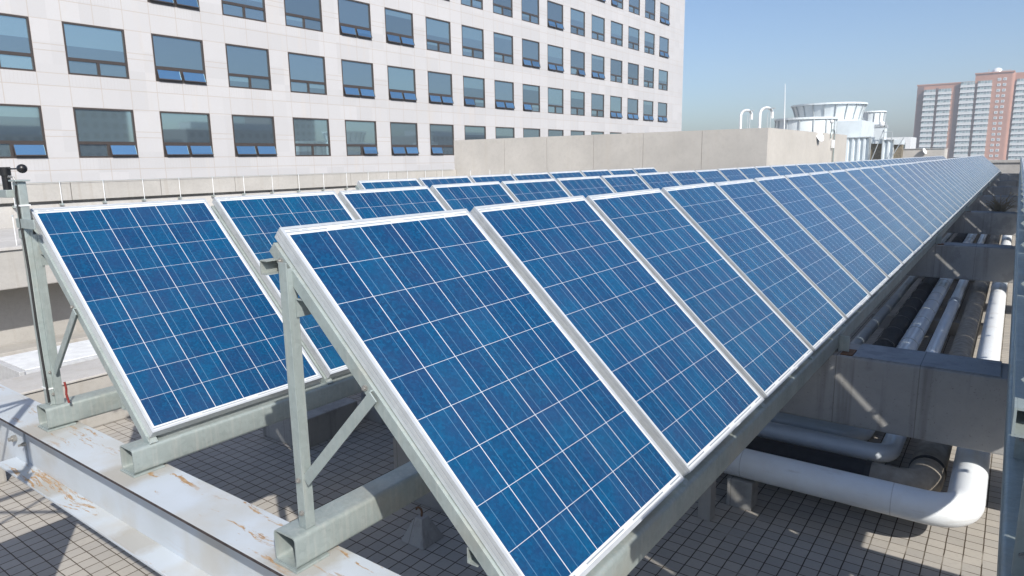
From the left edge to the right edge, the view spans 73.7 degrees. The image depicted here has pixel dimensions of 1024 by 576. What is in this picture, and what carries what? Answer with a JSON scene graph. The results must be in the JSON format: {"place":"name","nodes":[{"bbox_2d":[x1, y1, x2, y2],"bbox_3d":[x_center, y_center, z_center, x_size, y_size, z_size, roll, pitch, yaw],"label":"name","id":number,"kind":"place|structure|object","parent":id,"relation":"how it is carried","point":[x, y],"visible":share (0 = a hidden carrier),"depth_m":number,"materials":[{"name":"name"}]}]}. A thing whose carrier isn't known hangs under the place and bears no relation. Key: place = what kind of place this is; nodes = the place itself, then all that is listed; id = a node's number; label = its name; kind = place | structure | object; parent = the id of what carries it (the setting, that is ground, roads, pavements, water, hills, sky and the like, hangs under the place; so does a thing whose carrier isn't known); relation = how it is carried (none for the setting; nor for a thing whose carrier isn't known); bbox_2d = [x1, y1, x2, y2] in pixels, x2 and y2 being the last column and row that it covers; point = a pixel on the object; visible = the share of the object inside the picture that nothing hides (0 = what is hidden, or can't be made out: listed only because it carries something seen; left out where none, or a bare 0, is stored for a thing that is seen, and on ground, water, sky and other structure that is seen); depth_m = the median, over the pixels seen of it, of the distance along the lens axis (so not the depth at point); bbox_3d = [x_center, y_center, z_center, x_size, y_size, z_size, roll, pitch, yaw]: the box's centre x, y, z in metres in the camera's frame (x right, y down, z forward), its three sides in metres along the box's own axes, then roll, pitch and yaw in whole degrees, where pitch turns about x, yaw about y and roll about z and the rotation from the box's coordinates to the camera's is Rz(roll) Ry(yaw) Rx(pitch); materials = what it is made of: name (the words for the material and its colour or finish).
{"place":"outdoors","nodes":[
{"label":"outdoors","id":0,"kind":"place"},
{"bbox_2d":[0,0,684,183],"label":"office building","id":1,"kind":"structure","parent":0,"point":[94,90],"depth_m":39.00,"materials":[{"name":"stone"}]},
{"bbox_2d":[0,13,35,71],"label":"window","id":2,"kind":"structure","parent":1,"relation":"in","point":[16,48],"depth_m":27.47,"materials":[{"name":"glass"}]},
{"bbox_2d":[0,104,47,158],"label":"window","id":3,"kind":"structure","parent":1,"relation":"in","point":[22,134],"depth_m":27.90,"materials":[{"name":"glass"}]},
{"bbox_2d":[61,21,128,78],"bbox_3d":[-18.190,-10.347,29.864,0.125,2.145,2.520,7,13,36],"label":"window","id":4,"kind":"structure","parent":1,"relation":"in","point":[91,50],"depth_m":29.82,"materials":[{"name":"blue glass"}]},
{"bbox_2d":[73,107,138,157],"bbox_3d":[-18.067,-6.905,30.462,0.283,2.145,2.520,7,13,36],"label":"window","id":5,"kind":"structure","parent":1,"relation":"in","point":[100,132],"depth_m":30.48,"materials":[{"name":"grey glass"}]},
{"bbox_2d":[147,0,199,10],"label":"window","id":6,"kind":"structure","parent":1,"relation":"in","point":[186,4],"depth_m":32.52,"materials":[{"name":"glass"}]},
{"bbox_2d":[151,33,206,84],"bbox_3d":[-15.932,-10.930,32.763,0.283,2.145,2.520,7,13,36],"label":"window","id":7,"kind":"structure","parent":1,"relation":"in","point":[176,59],"depth_m":32.75,"materials":[{"name":"blue glass"}]},
{"bbox_2d":[159,111,213,156],"bbox_3d":[-15.873,-7.496,33.407,0.283,2.145,2.520,7,13,36],"label":"window","id":8,"kind":"structure","parent":1,"relation":"in","point":[184,134],"depth_m":33.40,"materials":[{"name":"grey glass"}]},
{"bbox_2d":[221,0,265,21],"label":"window","id":9,"kind":"structure","parent":1,"relation":"in","point":[254,10],"depth_m":35.29,"materials":[{"name":"glass"}]},
{"bbox_2d":[225,43,271,90],"bbox_3d":[-13.802,-11.528,35.755,0.125,2.145,2.520,7,13,36],"label":"window","id":10,"kind":"structure","parent":1,"relation":"in","point":[248,67],"depth_m":35.74,"materials":[{"name":"blue glass"}]},
{"bbox_2d":[231,114,276,156],"bbox_3d":[-13.679,-8.086,36.353,0.283,2.145,2.520,7,13,36],"label":"window","id":11,"kind":"structure","parent":1,"relation":"in","point":[254,136],"depth_m":36.35,"materials":[{"name":"glass"}]},
{"bbox_2d":[284,0,322,31],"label":"window","id":12,"kind":"structure","parent":1,"relation":"in","point":[303,14],"depth_m":38.14,"materials":[{"name":"glass"}]},
{"bbox_2d":[288,52,326,94],"bbox_3d":[-11.608,-12.118,38.700,0.125,2.145,2.520,7,13,36],"label":"window","id":13,"kind":"structure","parent":1,"relation":"in","point":[307,73],"depth_m":38.70,"materials":[{"name":"glass"}]},
{"bbox_2d":[292,117,330,155],"bbox_3d":[-11.549,-8.684,39.344,0.125,2.145,2.520,7,13,36],"label":"window","id":14,"kind":"structure","parent":1,"relation":"in","point":[311,135],"depth_m":39.33,"materials":[{"name":"grey glass"}]},
{"bbox_2d":[337,0,371,39],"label":"window","id":15,"kind":"structure","parent":1,"relation":"in","point":[354,16],"depth_m":40.98,"materials":[{"name":"blue glass"}]},
{"bbox_2d":[341,59,374,98],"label":"window","id":16,"kind":"structure","parent":1,"relation":"in","point":[357,77],"depth_m":41.61,"materials":[{"name":"glass"}]},
{"bbox_2d":[345,120,377,155],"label":"window","id":17,"kind":"structure","parent":1,"relation":"in","point":[361,136],"depth_m":42.29,"materials":[{"name":"glass"}]},
{"bbox_2d":[384,7,414,47],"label":"window","id":18,"kind":"structure","parent":1,"relation":"in","point":[398,24],"depth_m":43.92,"materials":[{"name":"glass"}]},
{"bbox_2d":[387,65,416,101],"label":"window","id":19,"kind":"structure","parent":1,"relation":"in","point":[401,80],"depth_m":44.56,"materials":[{"name":"glass"}]},
{"bbox_2d":[390,122,418,155],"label":"window","id":20,"kind":"structure","parent":1,"relation":"in","point":[404,136],"depth_m":45.20,"materials":[{"name":"glass"}]},
{"bbox_2d":[425,16,450,53],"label":"window","id":21,"kind":"structure","parent":1,"relation":"in","point":[438,32],"depth_m":46.90,"materials":[{"name":"glass"}]},
{"bbox_2d":[428,71,453,104],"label":"window","id":22,"kind":"structure","parent":1,"relation":"in","point":[439,84],"depth_m":47.51,"materials":[{"name":"glass"}]},
{"bbox_2d":[430,124,453,154],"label":"window","id":23,"kind":"structure","parent":1,"relation":"in","point":[441,135],"depth_m":48.15,"materials":[{"name":"glass"}]},
{"bbox_2d":[462,25,483,59],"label":"window","id":24,"kind":"structure","parent":1,"relation":"in","point":[472,37],"depth_m":49.86,"materials":[{"name":"glass"}]},
{"bbox_2d":[463,76,484,107],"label":"window","id":25,"kind":"structure","parent":1,"relation":"in","point":[473,87],"depth_m":50.47,"materials":[{"name":"blue glass"}]},
{"bbox_2d":[493,32,512,64],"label":"window","id":26,"kind":"structure","parent":1,"relation":"in","point":[503,43],"depth_m":52.80,"materials":[{"name":"blue glass"}]},
{"bbox_2d":[493,0,512,17],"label":"window","id":27,"kind":"structure","parent":1,"relation":"in","point":[501,7],"depth_m":52.36,"materials":[{"name":"glass"}]},
{"bbox_2d":[494,80,514,109],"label":"window","id":28,"kind":"structure","parent":1,"relation":"in","point":[504,90],"depth_m":53.42,"materials":[{"name":"blue glass"}]},
{"bbox_2d":[521,0,538,24],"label":"window","id":29,"kind":"structure","parent":1,"relation":"in","point":[530,8],"depth_m":55.17,"materials":[{"name":"glass"}]},
{"bbox_2d":[523,84,539,111],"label":"window","id":30,"kind":"structure","parent":1,"relation":"in","point":[531,93],"depth_m":56.38,"materials":[{"name":"glass"}]},
{"bbox_2d":[522,38,540,68],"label":"window","id":31,"kind":"structure","parent":1,"relation":"in","point":[530,49],"depth_m":55.71,"materials":[{"name":"glass"}]},
{"bbox_2d":[548,87,562,113],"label":"window","id":32,"kind":"structure","parent":1,"relation":"in","point":[555,95],"depth_m":59.34,"materials":[{"name":"blue glass"}]},
{"bbox_2d":[547,44,563,72],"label":"window","id":33,"kind":"structure","parent":1,"relation":"in","point":[555,53],"depth_m":58.67,"materials":[{"name":"blue glass"}]},
{"bbox_2d":[547,0,563,30],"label":"window","id":34,"kind":"structure","parent":1,"relation":"in","point":[554,10],"depth_m":58.00,"materials":[{"name":"glass"}]},
{"bbox_2d":[571,90,584,115],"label":"window","id":35,"kind":"structure","parent":1,"relation":"in","point":[577,97],"depth_m":62.33,"materials":[{"name":"blue glass"}]},
{"bbox_2d":[571,8,584,36],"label":"window","id":36,"kind":"structure","parent":1,"relation":"in","point":[577,16],"depth_m":61.03,"materials":[{"name":"blue glass"}]},
{"bbox_2d":[571,49,585,76],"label":"window","id":37,"kind":"structure","parent":1,"relation":"in","point":[577,57],"depth_m":61.68,"materials":[{"name":"blue glass"}]},
{"bbox_2d":[591,54,604,79],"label":"window","id":38,"kind":"structure","parent":1,"relation":"in","point":[597,62],"depth_m":64.53,"materials":[{"name":"blue glass"}]},
{"bbox_2d":[592,14,604,41],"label":"window","id":39,"kind":"structure","parent":1,"relation":"in","point":[598,23],"depth_m":64.02,"materials":[{"name":"blue glass"}]},
{"bbox_2d":[0,233,1015,575],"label":"roof terrace floor","id":40,"kind":"structure","parent":0,"point":[776,531],"depth_m":4.69,"materials":[{"name":"tile"}]},
{"bbox_2d":[0,467,6,483],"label":"concrete plinth","id":41,"kind":"structure","parent":40,"relation":"on","point":[3,478],"depth_m":5.52,"materials":[{"name":"concrete"}]},
{"bbox_2d":[0,384,400,575],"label":"steel beam","id":42,"kind":"structure","parent":41,"relation":"on","point":[165,519],"depth_m":3.20,"materials":[{"name":"metal"}]},
{"bbox_2d":[0,227,88,356],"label":"concrete overhang","id":43,"kind":"object","parent":40,"relation":"on","point":[17,333],"depth_m":9.54,"materials":[{"name":"white paint"}]},
{"bbox_2d":[0,170,455,228],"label":"parapet wall","id":44,"kind":"structure","parent":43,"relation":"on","point":[48,195],"depth_m":13.93,"materials":[{"name":"white paint"}]},
{"bbox_2d":[0,340,98,380],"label":"foil duct","id":45,"kind":"object","parent":40,"relation":"on","point":[20,364],"visible":0.21,"depth_m":7.36,"materials":[{"name":"metal"}]},
{"bbox_2d":[0,359,129,427],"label":"long plinth","id":46,"kind":"structure","parent":40,"relation":"on","point":[84,377],"depth_m":6.62,"materials":[{"name":"concrete"}]},
{"bbox_2d":[263,397,358,446],"bbox_3d":[-1.910,1.232,6.474,0.600,0.270,0.650,7,13,36],"label":"concrete pedestal","id":47,"kind":"object","parent":40,"relation":"on","point":[327,421],"visible":0.47,"depth_m":6.27,"materials":[{"name":"grey concrete"}]},
{"bbox_2d":[393,437,445,513],"bbox_3d":[-0.491,1.326,5.297,0.520,0.470,0.670,7,13,36],"label":"concrete pedestal","id":48,"kind":"object","parent":40,"relation":"on","point":[401,458],"visible":0.16,"depth_m":5.08,"materials":[{"name":"concrete"}]},
{"bbox_2d":[401,506,443,549],"bbox_3d":[-0.607,1.582,4.595,0.206,0.229,0.206,7,13,36],"label":"anchor weight","id":49,"kind":"object","parent":40,"relation":"on","point":[423,532],"visible":1,"depth_m":4.55,"materials":[{"name":"concrete"}]},
{"bbox_2d":[454,128,846,176],"bbox_3d":[4.561,-3.161,21.580,9.220,3.115,8.700,7,13,36],"label":"roof plant room","id":50,"kind":"object","parent":40,"relation":"on","point":[696,150],"visible":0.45,"depth_m":17.46,"materials":[{"name":"concrete"}]},
{"bbox_2d":[698,480,715,520],"bbox_3d":[1.369,1.341,4.779,0.150,0.570,0.160,7,13,36],"label":"concrete stub","id":51,"kind":"object","parent":40,"relation":"on","point":[706,505],"visible":0.42,"depth_m":4.77,"materials":[{"name":"concrete"}]},
{"bbox_2d":[726,475,757,510],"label":"pipe support block","id":52,"kind":"structure","parent":40,"relation":"on","point":[742,493],"depth_m":4.93,"materials":[{"name":"concrete"}]},
{"bbox_2d":[723,235,1011,527],"bbox_3d":[17.311,-3.350,28.132,5.540,0.230,56.825,7,13,36],"label":"white pipe","id":53,"kind":"object","parent":52,"relation":"on","point":[961,502],"visible":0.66,"depth_m":4.52,"materials":[{"name":"plastic"}]},
{"bbox_2d":[774,117,838,133],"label":"cooling tower","id":54,"kind":"structure","parent":40,"relation":"on","point":[816,124],"depth_m":38.32,"materials":[{"name":"grey metal"}]},
{"bbox_2d":[791,102,874,136],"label":"cooling tower","id":55,"kind":"structure","parent":40,"relation":"on","point":[851,123],"depth_m":41.37,"materials":[{"name":"grey metal"}]},
{"bbox_2d":[757,234,986,462],"bbox_3d":[17.309,-3.439,28.579,5.000,0.160,56.090,7,13,36],"label":"thin grey pipe","id":56,"kind":"object","parent":40,"relation":"on","point":[889,448],"visible":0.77,"depth_m":5.28,"materials":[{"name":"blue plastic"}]},
{"bbox_2d":[845,126,904,160],"bbox_3d":[20.953,-7.278,39.538,3.050,4.031,1.419,7,13,36],"label":"air handling unit","id":57,"kind":"object","parent":40,"relation":"on","point":[868,148],"visible":0.5,"depth_m":39.17,"materials":[{"name":"grey metal"}]},
{"bbox_2d":[862,111,887,138],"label":"cooling tower","id":58,"kind":"structure","parent":40,"relation":"on","point":[877,117],"depth_m":51.92,"materials":[{"name":"grey metal"}]},
{"bbox_2d":[779,330,1008,454],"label":"concrete beam","id":59,"kind":"structure","parent":40,"relation":"on","point":[954,400],"depth_m":4.75,"materials":[{"name":"paint"}]},
{"bbox_2d":[18,206,362,474],"bbox_3d":[13.996,-4.108,25.185,1.117,1.156,54.998,7,13,36],"label":"panel rack","id":60,"kind":"object","parent":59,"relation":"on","point":[146,452],"visible":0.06,"depth_m":3.68,"materials":[{"name":"metal"}]},
{"bbox_2d":[0,164,69,404],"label":"instrument mast","id":61,"kind":"object","parent":60,"relation":"on","point":[25,223],"visible":1,"depth_m":3.65,"materials":[{"name":"metal"}]},
{"bbox_2d":[30,198,321,437],"bbox_3d":[-1.865,0.066,3.854,1.111,1.060,0.992,7,13,36],"label":"solar panel","id":62,"kind":"object","parent":60,"relation":"on","point":[182,315],"visible":0.93,"depth_m":3.75,"materials":[{"name":"glass"}]},
{"bbox_2d":[212,191,354,378],"bbox_3d":[-1.242,-0.105,4.689,1.111,1.060,0.992,7,13,36],"label":"solar panel","id":63,"kind":"object","parent":60,"relation":"on","point":[254,223],"visible":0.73,"depth_m":4.55,"materials":[{"name":"glass"}]},
{"bbox_2d":[338,186,446,219],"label":"solar panel","id":64,"kind":"object","parent":60,"relation":"on","point":[373,203],"visible":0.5,"depth_m":5.63,"materials":[{"name":"glass"}]},
{"bbox_2d":[430,181,515,212],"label":"solar panel","id":65,"kind":"object","parent":60,"relation":"on","point":[469,197],"visible":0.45,"depth_m":6.45,"materials":[{"name":"glass"}]},
{"bbox_2d":[501,178,569,201],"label":"solar panel","id":66,"kind":"object","parent":60,"relation":"on","point":[528,190],"visible":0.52,"depth_m":7.30,"materials":[{"name":"glass"}]},
{"bbox_2d":[556,176,613,197],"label":"solar panel","id":67,"kind":"object","parent":60,"relation":"on","point":[585,187],"visible":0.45,"depth_m":8.14,"materials":[{"name":"glass"}]},
{"bbox_2d":[601,174,649,192],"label":"solar panel","id":68,"kind":"object","parent":60,"relation":"on","point":[624,183],"visible":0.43,"depth_m":8.98,"materials":[{"name":"glass"}]},
{"bbox_2d":[637,172,680,189],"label":"solar panel","id":69,"kind":"object","parent":60,"relation":"on","point":[659,180],"visible":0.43,"depth_m":9.81,"materials":[{"name":"glass"}]},
{"bbox_2d":[668,170,705,185],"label":"solar panel","id":70,"kind":"object","parent":60,"relation":"on","point":[688,177],"visible":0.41,"depth_m":10.64,"materials":[{"name":"glass"}]},
{"bbox_2d":[259,172,999,575],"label":"panel rack","id":71,"kind":"object","parent":59,"relation":"on","point":[307,534],"visible":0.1,"depth_m":2.46,"materials":[{"name":"metal"}]},
{"bbox_2d":[275,209,683,575],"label":"solar panel","id":72,"kind":"object","parent":71,"relation":"on","point":[541,451],"visible":1,"depth_m":2.39,"materials":[{"name":"glass"}]},
{"bbox_2d":[470,195,763,476],"bbox_3d":[0.549,0.114,3.348,1.111,1.060,0.992,7,13,36],"label":"solar panel","id":73,"kind":"object","parent":71,"relation":"on","point":[685,391],"visible":0.98,"depth_m":3.23,"materials":[{"name":"glass"}]},
{"bbox_2d":[586,188,813,399],"bbox_3d":[1.169,-0.050,4.183,1.111,1.060,0.992,7,13,36],"label":"solar panel","id":74,"kind":"object","parent":71,"relation":"on","point":[760,344],"visible":0.83,"depth_m":4.09,"materials":[{"name":"glass"}]},
{"bbox_2d":[661,182,846,351],"bbox_3d":[1.792,-0.219,5.016,1.111,1.060,0.992,7,13,36],"label":"solar panel","id":75,"kind":"object","parent":71,"relation":"on","point":[795,299],"visible":0.81,"depth_m":4.93,"materials":[{"name":"glass"}]},
{"bbox_2d":[714,179,870,318],"bbox_3d":[2.412,-0.385,5.851,1.111,1.060,0.992,7,13,36],"label":"solar panel","id":76,"kind":"object","parent":71,"relation":"on","point":[843,292],"visible":0.75,"depth_m":5.78,"materials":[{"name":"glass"}]},
{"bbox_2d":[753,175,888,295],"bbox_3d":[3.035,-0.553,6.684,1.111,1.060,0.992,7,13,36],"label":"solar panel","id":77,"kind":"object","parent":71,"relation":"on","point":[845,253],"visible":0.77,"depth_m":6.62,"materials":[{"name":"glass"}]},
{"bbox_2d":[785,173,902,277],"bbox_3d":[3.655,-0.721,7.519,1.111,1.060,0.992,7,13,36],"label":"solar panel","id":78,"kind":"object","parent":71,"relation":"on","point":[858,235],"visible":0.81,"depth_m":7.46,"materials":[{"name":"glass"}]},
{"bbox_2d":[808,171,914,264],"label":"solar panel","id":79,"kind":"object","parent":71,"relation":"on","point":[869,221],"visible":0.71,"depth_m":8.30,"materials":[{"name":"glass"}]},
{"bbox_2d":[828,169,923,253],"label":"solar panel","id":80,"kind":"object","parent":71,"relation":"on","point":[879,211],"visible":0.77,"depth_m":9.14,"materials":[{"name":"glass"}]},
{"bbox_2d":[844,168,931,244],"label":"solar panel","id":81,"kind":"object","parent":71,"relation":"on","point":[894,209],"visible":0.82,"depth_m":9.96,"materials":[{"name":"glass"}]},
{"bbox_2d":[859,166,938,236],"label":"solar panel","id":82,"kind":"object","parent":71,"relation":"on","point":[909,209],"visible":0.77,"depth_m":10.81,"materials":[{"name":"glass"}]},
{"bbox_2d":[871,166,943,229],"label":"solar panel","id":83,"kind":"object","parent":71,"relation":"on","point":[918,206],"visible":0.77,"depth_m":11.67,"materials":[{"name":"glass"}]},
{"bbox_2d":[880,165,948,224],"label":"solar panel","id":84,"kind":"object","parent":71,"relation":"on","point":[916,194],"visible":0.81,"depth_m":12.47,"materials":[{"name":"glass"}]},
{"bbox_2d":[889,164,953,219],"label":"solar panel","id":85,"kind":"object","parent":71,"relation":"on","point":[929,197],"visible":0.78,"depth_m":13.32,"materials":[{"name":"glass"}]},
{"bbox_2d":[898,163,957,214],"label":"solar panel","id":86,"kind":"object","parent":71,"relation":"on","point":[930,190],"visible":0.73,"depth_m":14.18,"materials":[{"name":"glass"}]},
{"bbox_2d":[904,163,960,211],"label":"solar panel","id":87,"kind":"object","parent":71,"relation":"on","point":[937,190],"visible":0.7,"depth_m":15.00,"materials":[{"name":"glass"}]},
{"bbox_2d":[997,158,1023,575],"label":"panel rack","id":88,"kind":"object","parent":59,"relation":"on","point":[1010,561],"visible":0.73,"depth_m":2.43,"materials":[{"name":"metal"}]},
{"bbox_2d":[850,233,953,344],"bbox_3d":[18.331,-3.190,27.186,0.124,0.124,54.230,7,13,36],"label":"slim grey pipe","id":89,"kind":"object","parent":40,"relation":"on","point":[869,328],"visible":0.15,"depth_m":9.47,"materials":[{"name":"plastic"}]},
{"bbox_2d":[903,148,947,158],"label":"roof wall","id":90,"kind":"structure","parent":40,"relation":"on","point":[910,153],"depth_m":47.50,"materials":[{"name":"concrete"}]},
{"bbox_2d":[871,312,982,338],"bbox_3d":[5.980,0.532,9.682,1.570,0.195,0.160,7,13,36],"label":"pipe sleeper","id":91,"kind":"object","parent":40,"relation":"on","point":[886,321],"visible":0.33,"depth_m":9.62,"materials":[{"name":"concrete"}]},
{"bbox_2d":[770,234,976,440],"bbox_3d":[17.286,-3.478,28.735,4.774,0.208,55.858,7,13,36],"label":"strapped pipe","id":92,"kind":"object","parent":91,"relation":"on","point":[914,334],"visible":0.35,"depth_m":7.68,"materials":[{"name":"grey plastic"}]},
{"bbox_2d":[873,233,967,347],"bbox_3d":[18.569,-3.162,27.014,0.235,0.235,54.230,7,13,36],"label":"black lagged pipe","id":93,"kind":"object","parent":92,"relation":"attached to","point":[893,333],"visible":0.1,"depth_m":9.14,"materials":[{"name":"plastic"}]},
{"bbox_2d":[918,276,991,283],"bbox_3d":[8.870,-0.245,13.562,1.570,0.195,0.160,7,13,36],"label":"pipe sleeper","id":94,"kind":"object","parent":40,"relation":"on","point":[954,279],"visible":0.04,"depth_m":13.52,"materials":[{"name":"concrete"}]},
{"bbox_2d":[869,234,1000,491],"bbox_3d":[17.319,-3.340,28.351,5.301,0.252,56.472,7,13,36],"label":"lagged pipe","id":95,"kind":"object","parent":94,"relation":"on","point":[926,469],"visible":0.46,"depth_m":4.98,"materials":[{"name":"black plastic"}]},
{"bbox_2d":[746,436,873,476],"bbox_3d":[0.596,1.106,6.180,4.765,0.242,0.240,7,13,36],"label":"black lagged pipe","id":96,"kind":"object","parent":95,"relation":"attached to","point":[818,457],"visible":0.27,"depth_m":4.95,"materials":[{"name":"plastic"}]},
{"bbox_2d":[989,160,1019,173],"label":"end parapet","id":97,"kind":"structure","parent":40,"relation":"on","point":[1008,166],"depth_m":49.35,"materials":[{"name":"concrete"}]},
{"bbox_3d":[18.091,-2.511,18.137,0.500,2.650,72.000,7,13,36],"label":"parapet wall","id":98,"kind":"object","parent":40,"relation":"on","visible":0},
{"bbox_2d":[906,236,1014,282],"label":"concrete beam","id":99,"kind":"structure","parent":98,"relation":"attached to","point":[974,261],"depth_m":10.60,"materials":[{"name":"paint"}]},
{"bbox_3d":[1.066,-1.298,11.393,1.117,1.156,8.663,7,13,36],"label":"panel rack","id":100,"kind":"object","parent":99,"relation":"on","visible":0},
{"bbox_2d":[357,178,421,189],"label":"solar panel","id":101,"kind":"object","parent":100,"relation":"on","point":[378,184],"visible":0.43,"depth_m":8.55,"materials":[{"name":"glass"}]},
{"bbox_2d":[418,176,472,188],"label":"solar panel","id":102,"kind":"object","parent":100,"relation":"on","point":[429,182],"visible":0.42,"depth_m":9.37,"materials":[{"name":"glass"}]},
{"bbox_2d":[469,174,515,183],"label":"solar panel","id":103,"kind":"object","parent":100,"relation":"on","point":[500,178],"visible":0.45,"depth_m":10.23,"materials":[{"name":"glass"}]},
{"bbox_2d":[945,206,1016,234],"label":"concrete beam","id":104,"kind":"structure","parent":98,"relation":"attached to","point":[986,222],"depth_m":16.45,"materials":[{"name":"paint"}]},
{"bbox_2d":[969,192,1017,211],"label":"concrete beam","id":105,"kind":"structure","parent":98,"relation":"attached to","point":[979,203],"depth_m":22.37,"materials":[{"name":"paint"}]},
{"bbox_2d":[979,184,1017,195],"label":"concrete beam","id":106,"kind":"structure","parent":98,"relation":"attached to","point":[1000,190],"depth_m":28.11,"materials":[{"name":"paint"}]},
{"bbox_2d":[681,0,1023,137],"label":"sky","id":107,"kind":"structure","parent":0,"point":[739,55],"materials":[{"name":"blue"}]},
{"bbox_2d":[913,68,1023,159],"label":"apartment tower","id":108,"kind":"structure","parent":0,"point":[982,114],"depth_m":210.34,"materials":[{"name":"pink concrete"}]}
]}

